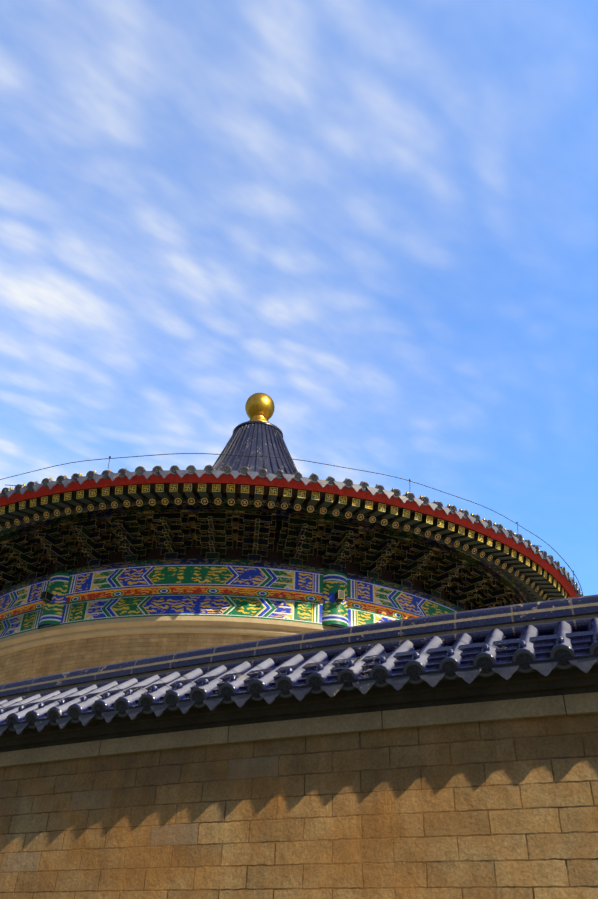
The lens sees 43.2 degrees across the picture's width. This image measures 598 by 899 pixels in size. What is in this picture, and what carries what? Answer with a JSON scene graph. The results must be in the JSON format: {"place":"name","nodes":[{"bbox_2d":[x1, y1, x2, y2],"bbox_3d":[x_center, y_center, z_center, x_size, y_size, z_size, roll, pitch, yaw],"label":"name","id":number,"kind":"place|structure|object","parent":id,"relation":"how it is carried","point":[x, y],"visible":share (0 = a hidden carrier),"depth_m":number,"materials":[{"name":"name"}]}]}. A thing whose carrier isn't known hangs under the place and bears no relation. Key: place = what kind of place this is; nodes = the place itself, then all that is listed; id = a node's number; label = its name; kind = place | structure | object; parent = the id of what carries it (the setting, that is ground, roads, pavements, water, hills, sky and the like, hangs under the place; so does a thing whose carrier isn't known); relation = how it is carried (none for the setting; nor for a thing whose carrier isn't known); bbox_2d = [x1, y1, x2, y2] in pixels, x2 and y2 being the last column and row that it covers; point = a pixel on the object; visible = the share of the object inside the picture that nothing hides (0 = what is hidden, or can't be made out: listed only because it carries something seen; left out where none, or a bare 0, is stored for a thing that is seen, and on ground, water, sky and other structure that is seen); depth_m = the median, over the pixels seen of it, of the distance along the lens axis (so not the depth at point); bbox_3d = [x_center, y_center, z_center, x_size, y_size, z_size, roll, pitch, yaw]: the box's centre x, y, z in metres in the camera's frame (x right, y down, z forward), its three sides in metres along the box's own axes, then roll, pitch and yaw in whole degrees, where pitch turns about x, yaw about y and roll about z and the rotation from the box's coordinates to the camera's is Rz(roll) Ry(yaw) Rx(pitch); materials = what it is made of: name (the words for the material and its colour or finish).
{"place":"outdoors","nodes":[
{"label":"outdoors","id":0,"kind":"place"},
{"bbox_2d":[0,0,597,595],"label":"sky","id":1,"kind":"structure","parent":0,"point":[375,220],"materials":[{"name":"blue"}]},
{"label":"ground","id":2,"kind":"structure","parent":0,"visible":0},
{"bbox_2d":[0,519,490,683],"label":"building wall","id":3,"kind":"structure","parent":2,"relation":"on","point":[189,599],"depth_m":15.87,"materials":[{"name":"brick"}]},
{"bbox_2d":[38,572,347,628],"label":"column","id":4,"kind":"structure","parent":3,"relation":"on","point":[334,598],"depth_m":16.02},
{"bbox_2d":[0,509,522,609],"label":"roof brackets","id":5,"kind":"object","parent":3,"relation":"on","point":[255,534],"visible":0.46,"depth_m":16.49,"materials":[{"name":"wood"}]},
{"bbox_2d":[0,473,578,601],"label":"eave","id":6,"kind":"object","parent":5,"relation":"on","point":[532,576],"visible":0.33,"depth_m":15.56,"materials":[{"name":"brown wood"}]},
{"bbox_2d":[0,423,582,623],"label":"roof","id":7,"kind":"structure","parent":5,"relation":"on","point":[257,439],"depth_m":16.16,"materials":[{"name":"tile"}]},
{"bbox_2d":[233,393,282,436],"bbox_3d":[-1.481,-1.244,28.155,1.860,1.938,1.860,4,-35,-3],"label":"finial","id":8,"kind":"object","parent":7,"relation":"on","point":[259,407],"visible":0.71,"depth_m":27.91,"materials":[{"name":"metal"}]},
{"bbox_2d":[0,426,582,592],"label":"wires","id":9,"kind":"object","parent":7,"relation":"attached to","point":[263,456],"visible":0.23,"depth_m":15.57,"materials":[{"name":"grey metal"}]},
{"bbox_2d":[0,594,597,898],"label":"wall roof tiles","id":10,"kind":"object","parent":2,"relation":"on","point":[479,787],"depth_m":4.53,"materials":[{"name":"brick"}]},
{"bbox_2d":[0,618,597,735],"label":"tiles wall","id":11,"kind":"structure","parent":10,"relation":"on","point":[432,662],"depth_m":4.76,"materials":[{"name":"tile"}]}
]}

